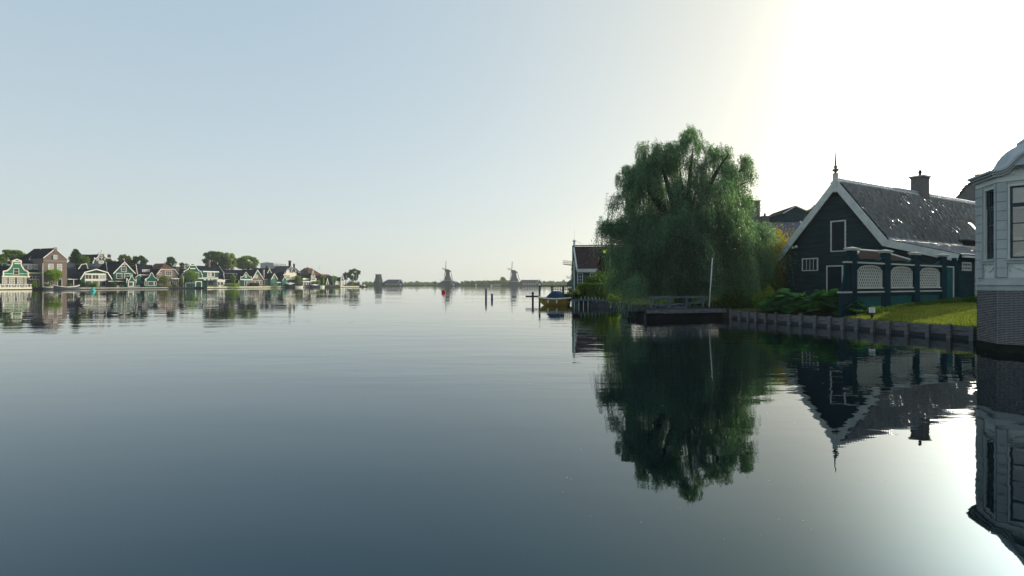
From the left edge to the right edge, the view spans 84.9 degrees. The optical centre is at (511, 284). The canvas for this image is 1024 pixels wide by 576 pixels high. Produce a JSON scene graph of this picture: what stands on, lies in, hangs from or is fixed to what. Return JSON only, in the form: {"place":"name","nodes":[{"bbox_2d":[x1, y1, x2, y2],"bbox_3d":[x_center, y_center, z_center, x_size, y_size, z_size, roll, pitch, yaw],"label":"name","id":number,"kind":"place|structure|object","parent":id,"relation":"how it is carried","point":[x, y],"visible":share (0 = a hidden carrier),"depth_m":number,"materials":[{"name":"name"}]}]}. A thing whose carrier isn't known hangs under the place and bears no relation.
{"place":"outdoors","nodes":[
{"label":"outdoors","id":0,"kind":"place"},
{"bbox_2d":[0,286,1023,575],"bbox_3d":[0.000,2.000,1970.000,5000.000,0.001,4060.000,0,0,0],"label":"water","id":1,"kind":"structure","parent":0,"point":[426,430],"depth_m":7.17,"materials":[{"name":"blue liquid"}]},
{"bbox_2d":[52,285,79,289],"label":"barge","id":2,"kind":"object","parent":1,"relation":"on","point":[55,287],"visible":0.96,"depth_m":217.28,"materials":[{"name":"white paint"}]},
{"bbox_2d":[538,291,570,305],"bbox_3d":[3.954,1.365,53.233,3.181,1.511,1.749,0,0,24],"label":"boat","id":3,"kind":"object","parent":1,"relation":"on","point":[555,298],"visible":0.92,"depth_m":52.55,"materials":[{"name":"yellow paint"}]},
{"bbox_2d":[539,286,573,302],"bbox_3d":[4.934,1.466,61.962,3.957,2.667,0.200,0,0,1],"label":"jetty railing","id":4,"kind":"object","parent":1,"relation":"in","point":[560,289],"visible":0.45,"depth_m":61.90,"materials":[{"name":"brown wood"}]},
{"bbox_2d":[571,297,606,306],"bbox_3d":[7.275,1.839,51.819,3.704,1.522,2.650,0,0,2],"label":"dock","id":5,"kind":"object","parent":1,"relation":"in","point":[583,300],"visible":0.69,"depth_m":50.52,"materials":[{"name":"grey wood"}]},
{"bbox_2d":[571,289,579,298],"bbox_3d":[5.860,0.883,51.372,0.867,0.953,0.779,0,0,0],"label":"flower tub","id":6,"kind":"object","parent":5,"relation":"on","point":[575,293],"visible":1,"depth_m":51.21,"materials":[{"name":"green wood"}]},
{"bbox_2d":[625,296,726,319],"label":"jetty","id":7,"kind":"object","parent":1,"relation":"in","point":[671,313],"visible":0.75,"depth_m":32.49,"materials":[{"name":"brown wood"}]},
{"bbox_2d":[709,258,712,306],"bbox_3d":[11.516,-0.106,32.444,0.305,2.857,0.074,0,0,-22],"label":"pole","id":8,"kind":"object","parent":7,"relation":"on","point":[710,283],"visible":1,"depth_m":32.43,"materials":[{"name":"white paint"}]},
{"bbox_2d":[0,0,1023,284],"label":"sky","id":9,"kind":"structure","parent":0,"point":[405,140],"materials":[{"name":"blue"}]},
{"bbox_2d":[568,287,976,339],"bbox_3d":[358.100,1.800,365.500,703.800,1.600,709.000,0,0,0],"label":"ground","id":10,"kind":"structure","parent":0,"point":[761,311],"depth_m":32.78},
{"bbox_2d":[560,291,572,298],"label":"bank shrub","id":11,"kind":"object","parent":10,"relation":"on","point":[567,295],"visible":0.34,"depth_m":58.82,"materials":[{"name":"green plant"}]},
{"bbox_2d":[563,260,571,285],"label":"windmill","id":12,"kind":"object","parent":10,"relation":"on","point":[569,282],"visible":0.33,"depth_m":250.31,"materials":[{"name":"white paint"}]},
{"bbox_2d":[576,283,586,298],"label":"garden shrub","id":13,"kind":"object","parent":10,"relation":"on","point":[579,286],"visible":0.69,"depth_m":53.79,"materials":[{"name":"green plant"}]},
{"bbox_2d":[576,282,606,298],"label":"clipped hedge","id":14,"kind":"object","parent":10,"relation":"on","point":[592,291],"visible":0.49,"depth_m":53.80,"materials":[{"name":"green plant"}]},
{"bbox_2d":[583,268,607,295],"bbox_3d":[9.496,-0.222,62.226,3.029,3.129,3.470,0,0,25],"label":"garden shrub","id":15,"kind":"object","parent":10,"relation":"on","point":[589,280],"visible":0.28,"depth_m":61.41,"materials":[{"name":"green plant"}]},
{"bbox_2d":[571,229,623,294],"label":"green house","id":16,"kind":"structure","parent":10,"relation":"on","point":[585,264],"depth_m":76.68,"materials":[{"name":"white paint"}]},
{"bbox_2d":[577,273,582,283],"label":"window","id":17,"kind":"structure","parent":16,"relation":"in","point":[579,275],"depth_m":74.97,"materials":[{"name":"white paint"}]},
{"bbox_2d":[596,246,614,278],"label":"copper tree","id":18,"kind":"object","parent":10,"relation":"on","point":[600,264],"visible":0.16,"depth_m":65.58,"materials":[{"name":"brown plant"}]},
{"bbox_2d":[603,271,619,298],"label":"garden shrub","id":19,"kind":"object","parent":10,"relation":"on","point":[605,290],"visible":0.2,"depth_m":49.39,"materials":[{"name":"green plant"}]},
{"bbox_2d":[607,293,620,301],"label":"round shrub","id":20,"kind":"object","parent":10,"relation":"on","point":[614,298],"visible":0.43,"depth_m":48.03,"materials":[{"name":"green plant"}]},
{"bbox_2d":[579,301,726,317],"bbox_3d":[9.662,1.965,42.954,0.816,0.870,20.304,0,0,-18],"label":"bank boarding","id":21,"kind":"object","parent":10,"relation":"on","point":[605,304],"visible":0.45,"depth_m":47.39,"materials":[{"name":"grey wood"}]},
{"bbox_2d":[589,123,803,316],"bbox_3d":[13.128,-4.483,38.862,17.784,13.072,10.635,0,0,-25],"label":"willow tree","id":22,"kind":"object","parent":10,"relation":"on","point":[679,238],"visible":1,"depth_m":36.31,"materials":[{"name":"green plant"}]},
{"bbox_2d":[717,286,756,308],"bbox_3d":[14.117,0.825,34.404,2.953,1.454,1.967,0,0,0],"label":"bank shrub","id":23,"kind":"object","parent":10,"relation":"on","point":[734,300],"visible":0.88,"depth_m":34.27,"materials":[{"name":"green plant"}]},
{"bbox_2d":[725,200,801,293],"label":"village house","id":24,"kind":"structure","parent":10,"relation":"on","point":[785,225],"depth_m":65.89,"materials":[{"name":"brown wood"}]},
{"bbox_2d":[752,283,779,310],"bbox_3d":[14.550,0.744,31.492,2.058,1.602,1.499,0,0,0],"label":"bank shrub","id":25,"kind":"object","parent":10,"relation":"on","point":[761,296],"visible":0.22,"depth_m":31.49,"materials":[{"name":"green plant"}]},
{"bbox_2d":[748,259,784,296],"bbox_3d":[19.679,-0.534,43.698,2.744,3.768,2.524,0,0,0],"label":"green shrub","id":26,"kind":"object","parent":10,"relation":"on","point":[777,286],"visible":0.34,"depth_m":42.88,"materials":[{"name":"green plant"}]},
{"bbox_2d":[769,220,793,287],"bbox_3d":[21.400,-1.992,44.947,3.050,6.650,3.980,0,0,-16],"label":"yellow shrub","id":27,"kind":"object","parent":10,"relation":"on","point":[785,240],"visible":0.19,"depth_m":43.92,"materials":[{"name":"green plant"}]},
{"bbox_2d":[755,288,812,313],"bbox_3d":[14.646,0.902,29.565,3.404,1.429,3.008,0,0,0],"label":"butterbur plant","id":28,"kind":"object","parent":10,"relation":"on","point":[784,300],"visible":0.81,"depth_m":29.02,"materials":[{"name":"green plant"}]},
{"bbox_2d":[769,206,806,221],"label":"warehouse","id":29,"kind":"structure","parent":10,"relation":"on","point":[795,214],"depth_m":74.06,"materials":[{"name":"grey tile"}]},
{"bbox_2d":[800,288,866,315],"bbox_3d":[15.749,0.902,27.423,2.995,1.428,2.962,0,0,0],"label":"butterbur plant","id":30,"kind":"object","parent":10,"relation":"on","point":[830,300],"visible":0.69,"depth_m":27.06,"materials":[{"name":"green plant"}]},
{"bbox_2d":[729,309,974,340],"bbox_3d":[14.598,1.963,26.386,0.474,1.074,13.384,0,0,-17],"label":"revetment","id":31,"kind":"object","parent":10,"relation":"on","point":[933,330],"visible":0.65,"depth_m":24.23,"materials":[{"name":"grey wood"}]},
{"bbox_2d":[868,307,875,317],"bbox_3d":[15.672,1.255,24.375,0.260,0.529,0.176,0,0,29],"label":"info board","id":32,"kind":"object","parent":10,"relation":"on","point":[872,310],"visible":1,"depth_m":24.37,"materials":[{"name":"white wood"}]},
{"bbox_2d":[774,152,977,297],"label":"house","id":33,"kind":"structure","parent":10,"relation":"on","point":[846,213],"depth_m":40.84,"materials":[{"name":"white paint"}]},
{"bbox_2d":[802,258,817,270],"bbox_3d":[22.317,-1.488,41.932,0.090,0.969,1.247,0,0,-31],"label":"window","id":34,"kind":"structure","parent":33,"relation":"in","point":[808,264],"depth_m":41.90,"materials":[{"name":"white paint"}]},
{"bbox_2d":[826,265,842,291],"bbox_3d":[23.264,0.038,40.365,0.090,2.823,1.198,0,0,-31],"label":"barn door","id":35,"kind":"structure","parent":33,"relation":"in","point":[834,273],"depth_m":40.40,"materials":[{"name":"black paint"}]},
{"bbox_2d":[962,262,971,270],"bbox_3d":[28.343,-1.117,34.950,1.314,0.536,0.130,0,0,-31],"label":"window","id":36,"kind":"structure","parent":33,"relation":"in","point":[964,266],"depth_m":34.92,"materials":[{"name":"white paint"}]},
{"bbox_2d":[857,249,910,286],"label":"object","id":37,"kind":"object","parent":10,"relation":"on","point":[868,255],"visible":0.23,"depth_m":30.57,"materials":[{"name":"brown tile"}]},
{"bbox_2d":[837,247,958,317],"bbox_3d":[21.086,0.017,29.949,14.508,3.666,0.400,0,0,-34],"label":"garden screen","id":38,"kind":"object","parent":10,"relation":"on","point":[885,293],"visible":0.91,"depth_m":28.88,"materials":[{"name":"green wood"}]},
{"bbox_2d":[864,295,976,313],"bbox_3d":[22.245,1.127,29.898,13.976,1.046,1.078,0,0,-34],"label":"hedge","id":39,"kind":"object","parent":10,"relation":"on","point":[972,299],"visible":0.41,"depth_m":29.82,"materials":[{"name":"green plant"}]},
{"bbox_2d":[956,174,978,200],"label":"neighbour house","id":40,"kind":"structure","parent":10,"relation":"on","point":[967,192],"depth_m":78.52,"materials":[{"name":"stone"}]},
{"bbox_2d":[967,139,1023,353],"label":"bay window house","id":41,"kind":"structure","parent":10,"relation":"on","point":[999,220],"depth_m":16.56,"materials":[{"name":"pale grey painted wood"},{"name":"brick"},{"name":"grey tile"}]},
{"bbox_2d":[984,187,994,259],"bbox_3d":[14.597,-1.845,17.028,0.140,2.170,0.703,0,0,18],"label":"window","id":42,"kind":"structure","parent":41,"relation":"in","point":[989,202],"depth_m":17.21,"materials":[{"name":"beige paint"}]},
{"bbox_2d":[1007,183,1023,257],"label":"window","id":43,"kind":"structure","parent":41,"relation":"in","point":[1015,192],"depth_m":16.38,"materials":[{"name":"beige paint"}]},
{"bbox_2d":[1013,236,1023,240],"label":"dish","id":44,"kind":"object","parent":41,"relation":"in","point":[1015,238],"visible":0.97,"depth_m":16.44,"materials":[{"name":"white ceramic"}]},
{"bbox_2d":[844,302,976,326],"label":"grass","id":45,"kind":"structure","parent":0,"point":[916,314],"depth_m":24.46,"materials":[{"name":"green plant"}]},
{"bbox_3d":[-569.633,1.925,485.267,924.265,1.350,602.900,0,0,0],"label":"riverside ground","id":46,"kind":"structure","parent":0,"visible":0},
{"bbox_2d":[0,249,25,264],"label":"garden tree","id":47,"kind":"object","parent":46,"relation":"on","point":[9,254],"visible":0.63,"depth_m":235.41,"materials":[{"name":"green plant"}]},
{"bbox_2d":[0,259,29,286],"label":"bell gable house","id":48,"kind":"structure","parent":46,"relation":"on","point":[15,272],"depth_m":207.89,"materials":[{"name":"green paint"}]},
{"bbox_2d":[21,260,39,287],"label":"house","id":49,"kind":"structure","parent":46,"relation":"on","point":[30,267],"depth_m":216.22,"materials":[{"name":"grey tile"}]},
{"bbox_2d":[21,247,67,287],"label":"brick house","id":50,"kind":"structure","parent":46,"relation":"on","point":[52,258],"depth_m":220.44,"materials":[{"name":"brick"}]},
{"bbox_2d":[40,269,63,284],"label":"garden tree","id":51,"kind":"object","parent":46,"relation":"on","point":[52,275],"visible":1,"depth_m":216.89,"materials":[{"name":"green plant"}]},
{"bbox_2d":[67,269,79,285],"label":"house","id":52,"kind":"structure","parent":46,"relation":"on","point":[71,275],"depth_m":228.46,"materials":[{"name":"grey wood"}]},
{"bbox_2d":[68,249,83,264],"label":"garden tree","id":53,"kind":"object","parent":46,"relation":"on","point":[74,256],"visible":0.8,"depth_m":242.96,"materials":[{"name":"green plant"}]},
{"bbox_2d":[67,263,99,268],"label":"house","id":54,"kind":"structure","parent":46,"relation":"on","point":[81,266],"depth_m":241.14,"materials":[{"name":"grey wood"}]},
{"bbox_2d":[79,255,90,265],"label":"garden tree","id":55,"kind":"object","parent":46,"relation":"on","point":[85,259],"visible":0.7,"depth_m":245.31,"materials":[{"name":"green plant"}]},
{"bbox_2d":[76,269,112,286],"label":"gambrel house","id":56,"kind":"structure","parent":46,"relation":"on","point":[98,276],"depth_m":234.04,"materials":[{"name":"green paint"}]},
{"bbox_2d":[85,250,107,265],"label":"ornate house","id":57,"kind":"structure","parent":46,"relation":"on","point":[99,258],"depth_m":257.57,"materials":[{"name":"stone"}]},
{"bbox_2d":[98,262,108,269],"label":"house","id":58,"kind":"structure","parent":46,"relation":"on","point":[104,266],"depth_m":246.62,"materials":[{"name":"grey wood"}]},
{"bbox_2d":[106,279,123,286],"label":"veranda","id":59,"kind":"object","parent":46,"relation":"on","point":[119,281],"visible":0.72,"depth_m":241.33,"materials":[{"name":"brown wood"}]},
{"bbox_2d":[101,258,135,278],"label":"green house","id":60,"kind":"structure","parent":46,"relation":"on","point":[119,270],"depth_m":245.49,"materials":[{"name":"paint"}]},
{"bbox_2d":[117,254,131,263],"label":"garden tree","id":61,"kind":"object","parent":46,"relation":"on","point":[122,257],"visible":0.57,"depth_m":277.20,"materials":[{"name":"green plant"}]},
{"bbox_2d":[123,275,136,286],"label":"tea pavilion","id":62,"kind":"structure","parent":46,"relation":"on","point":[131,281],"depth_m":244.72,"materials":[{"name":"green paint"}]},
{"bbox_2d":[133,274,141,286],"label":"shed","id":63,"kind":"structure","parent":46,"relation":"on","point":[138,278],"depth_m":251.91,"materials":[{"name":"green paint"}]},
{"bbox_2d":[128,255,148,267],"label":"garden tree","id":64,"kind":"object","parent":46,"relation":"on","point":[143,260],"visible":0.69,"depth_m":276.38,"materials":[{"name":"green plant"}]},
{"bbox_2d":[131,264,152,275],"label":"house","id":65,"kind":"structure","parent":46,"relation":"on","point":[142,270],"depth_m":259.68,"materials":[{"name":"tile"}]},
{"bbox_2d":[141,272,158,286],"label":"pavilion","id":66,"kind":"structure","parent":46,"relation":"on","point":[150,280],"depth_m":255.51,"materials":[{"name":"green paint"}]},
{"bbox_2d":[159,275,168,283],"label":"garden tree","id":67,"kind":"object","parent":46,"relation":"on","point":[163,279],"visible":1,"depth_m":260.94,"materials":[{"name":"green plant"}]},
{"bbox_2d":[151,261,178,286],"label":"brick house","id":68,"kind":"structure","parent":46,"relation":"on","point":[158,270],"depth_m":266.43,"materials":[{"name":"tile"}]},
{"bbox_2d":[165,257,176,267],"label":"garden tree","id":69,"kind":"object","parent":46,"relation":"on","point":[171,261],"visible":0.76,"depth_m":293.12,"materials":[{"name":"green plant"}]},
{"bbox_2d":[172,263,182,273],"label":"house","id":70,"kind":"structure","parent":46,"relation":"on","point":[176,267],"depth_m":276.33,"materials":[{"name":"white wood"}]},
{"bbox_2d":[0,286,361,289],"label":"quay wall","id":71,"kind":"structure","parent":46,"relation":"on","point":[16,288],"depth_m":249.94,"materials":[{"name":"beige paint"}]},
{"bbox_2d":[0,284,31,286],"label":"balustrade","id":72,"kind":"object","parent":71,"relation":"on","point":[16,285],"visible":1,"depth_m":205.03,"materials":[{"name":"white paint"}]},
{"bbox_2d":[178,263,202,286],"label":"bell gable house","id":73,"kind":"structure","parent":46,"relation":"on","point":[192,266],"depth_m":278.51,"materials":[{"name":"green paint"}]},
{"bbox_2d":[184,270,198,286],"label":"garden tree","id":74,"kind":"object","parent":46,"relation":"on","point":[190,273],"visible":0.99,"depth_m":274.30,"materials":[{"name":"green plant"}]},
{"bbox_2d":[188,261,230,278],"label":"house","id":75,"kind":"structure","parent":46,"relation":"on","point":[216,268],"depth_m":297.66,"materials":[{"name":"black paint"}]},
{"bbox_2d":[200,270,218,286],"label":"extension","id":76,"kind":"object","parent":75,"relation":"attached to","point":[209,276],"visible":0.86,"depth_m":288.31,"materials":[{"name":"green paint"}]},
{"bbox_2d":[202,250,231,268],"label":"garden tree","id":77,"kind":"object","parent":46,"relation":"on","point":[215,256],"visible":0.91,"depth_m":336.47,"materials":[{"name":"green plant"}]},
{"bbox_2d":[213,279,224,286],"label":"kiosk","id":78,"kind":"object","parent":46,"relation":"on","point":[219,282],"visible":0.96,"depth_m":291.05,"materials":[{"name":"white paint"}]},
{"bbox_2d":[218,252,236,269],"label":"garden tree","id":79,"kind":"object","parent":46,"relation":"on","point":[232,257],"visible":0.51,"depth_m":345.13,"materials":[{"name":"green plant"}]},
{"bbox_2d":[222,273,237,286],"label":"house","id":80,"kind":"structure","parent":46,"relation":"on","point":[226,277],"depth_m":301.14,"materials":[{"name":"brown wood"}]},
{"bbox_2d":[224,283,240,286],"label":"clipped hedge","id":81,"kind":"object","parent":46,"relation":"on","point":[233,285],"visible":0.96,"depth_m":294.31,"materials":[{"name":"green plant"}]},
{"bbox_2d":[222,269,244,273],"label":"house","id":82,"kind":"structure","parent":46,"relation":"on","point":[233,271],"depth_m":309.82,"materials":[{"name":"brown wood"}]},
{"bbox_2d":[237,272,251,286],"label":"bell gable house","id":83,"kind":"structure","parent":46,"relation":"on","point":[244,279],"depth_m":307.57,"materials":[{"name":"green paint"}]},
{"bbox_2d":[234,255,258,269],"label":"garden tree","id":84,"kind":"object","parent":46,"relation":"on","point":[242,262],"visible":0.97,"depth_m":359.64,"materials":[{"name":"green plant"}]},
{"bbox_2d":[243,269,263,285],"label":"brick house","id":85,"kind":"structure","parent":46,"relation":"on","point":[256,275],"depth_m":316.19,"materials":[{"name":"tile"}]},
{"bbox_2d":[257,267,271,273],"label":"green house","id":86,"kind":"structure","parent":46,"relation":"on","point":[267,270],"depth_m":337.80,"materials":[{"name":"paint"}]},
{"bbox_2d":[261,270,267,284],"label":"house","id":87,"kind":"structure","parent":46,"relation":"on","point":[265,280],"depth_m":324.95,"materials":[{"name":"brick"}]},
{"bbox_2d":[262,273,277,285],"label":"green house","id":88,"kind":"structure","parent":46,"relation":"on","point":[272,279],"depth_m":327.43,"materials":[{"name":"paint"}]},
{"bbox_2d":[260,262,285,268],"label":"modern block","id":89,"kind":"structure","parent":46,"relation":"on","point":[272,265],"depth_m":404.49,"materials":[{"name":"concrete"}]},
{"bbox_2d":[277,276,286,285],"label":"green house","id":90,"kind":"structure","parent":46,"relation":"on","point":[283,279],"depth_m":335.40,"materials":[{"name":"paint"}]},
{"bbox_2d":[276,268,296,285],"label":"ornate house","id":91,"kind":"structure","parent":46,"relation":"on","point":[288,275],"depth_m":343.12,"materials":[{"name":"beige paint"}]},
{"bbox_2d":[274,261,298,273],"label":"slate house","id":92,"kind":"structure","parent":46,"relation":"on","point":[283,268],"depth_m":358.06,"materials":[{"name":"grey tile"}]},
{"bbox_2d":[294,275,301,284],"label":"garden tree","id":93,"kind":"object","parent":46,"relation":"on","point":[298,279],"visible":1,"depth_m":345.23,"materials":[{"name":"green plant"}]},
{"bbox_2d":[299,281,310,285],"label":"veranda","id":94,"kind":"object","parent":46,"relation":"on","point":[304,283],"visible":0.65,"depth_m":350.31,"materials":[{"name":"white paint"}]},
{"bbox_2d":[296,267,316,285],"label":"house","id":95,"kind":"structure","parent":46,"relation":"on","point":[304,277],"depth_m":357.05,"materials":[{"name":"black paint"}]},
{"bbox_2d":[300,268,319,275],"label":"house","id":96,"kind":"structure","parent":46,"relation":"on","point":[316,273],"depth_m":392.55,"materials":[{"name":"brick"}]},
{"bbox_2d":[307,271,315,283],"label":"bell gable house","id":97,"kind":"structure","parent":46,"relation":"on","point":[312,278],"depth_m":359.08,"materials":[{"name":"white paint"}]},
{"bbox_2d":[336,275,344,285],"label":"bell gable house","id":98,"kind":"structure","parent":46,"relation":"on","point":[341,280],"depth_m":386.96,"materials":[{"name":"white paint"}]},
{"bbox_2d":[348,268,360,280],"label":"garden tree","id":99,"kind":"object","parent":46,"relation":"on","point":[355,272],"visible":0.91,"depth_m":413.52,"materials":[{"name":"green plant"}]},
{"bbox_3d":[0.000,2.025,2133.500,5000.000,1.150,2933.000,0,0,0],"label":"far ground","id":100,"kind":"structure","parent":0,"visible":0},
{"bbox_2d":[374,274,382,285],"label":"windmill","id":101,"kind":"object","parent":100,"relation":"on","point":[378,280],"visible":0.95,"depth_m":664.26},
{"bbox_2d":[382,279,402,285],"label":"mill shed","id":102,"kind":"structure","parent":100,"relation":"on","point":[394,282],"depth_m":668.00,"materials":[{"name":"grey tile"}]},
{"bbox_2d":[403,281,438,284],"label":"distant wood","id":103,"kind":"object","parent":100,"relation":"on","point":[413,283],"visible":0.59,"depth_m":1068.82,"materials":[{"name":"green plant"}]},
{"bbox_2d":[438,265,460,285],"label":"windmill","id":104,"kind":"object","parent":100,"relation":"on","point":[446,280],"visible":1,"depth_m":664.00,"materials":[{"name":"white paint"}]},
{"bbox_2d":[360,284,566,285],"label":"reed belt","id":105,"kind":"object","parent":100,"relation":"on","point":[463,285],"visible":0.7,"depth_m":669.37,"materials":[{"name":"green plant"}]},
{"bbox_2d":[464,280,508,284],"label":"distant wood","id":106,"kind":"object","parent":100,"relation":"on","point":[489,282],"visible":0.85,"depth_m":693.86,"materials":[{"name":"green plant"}]},
{"bbox_2d":[507,264,519,285],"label":"windmill","id":107,"kind":"object","parent":100,"relation":"on","point":[513,281],"visible":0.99,"depth_m":664.00,"materials":[{"name":"white paint"}]},
{"bbox_2d":[519,279,541,285],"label":"mill shed","id":108,"kind":"structure","parent":100,"relation":"on","point":[530,282],"depth_m":668.00,"materials":[{"name":"grey tile"}]},
{"bbox_2d":[541,281,567,284],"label":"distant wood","id":109,"kind":"object","parent":100,"relation":"on","point":[557,283],"visible":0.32,"depth_m":929.22,"materials":[{"name":"green plant"}]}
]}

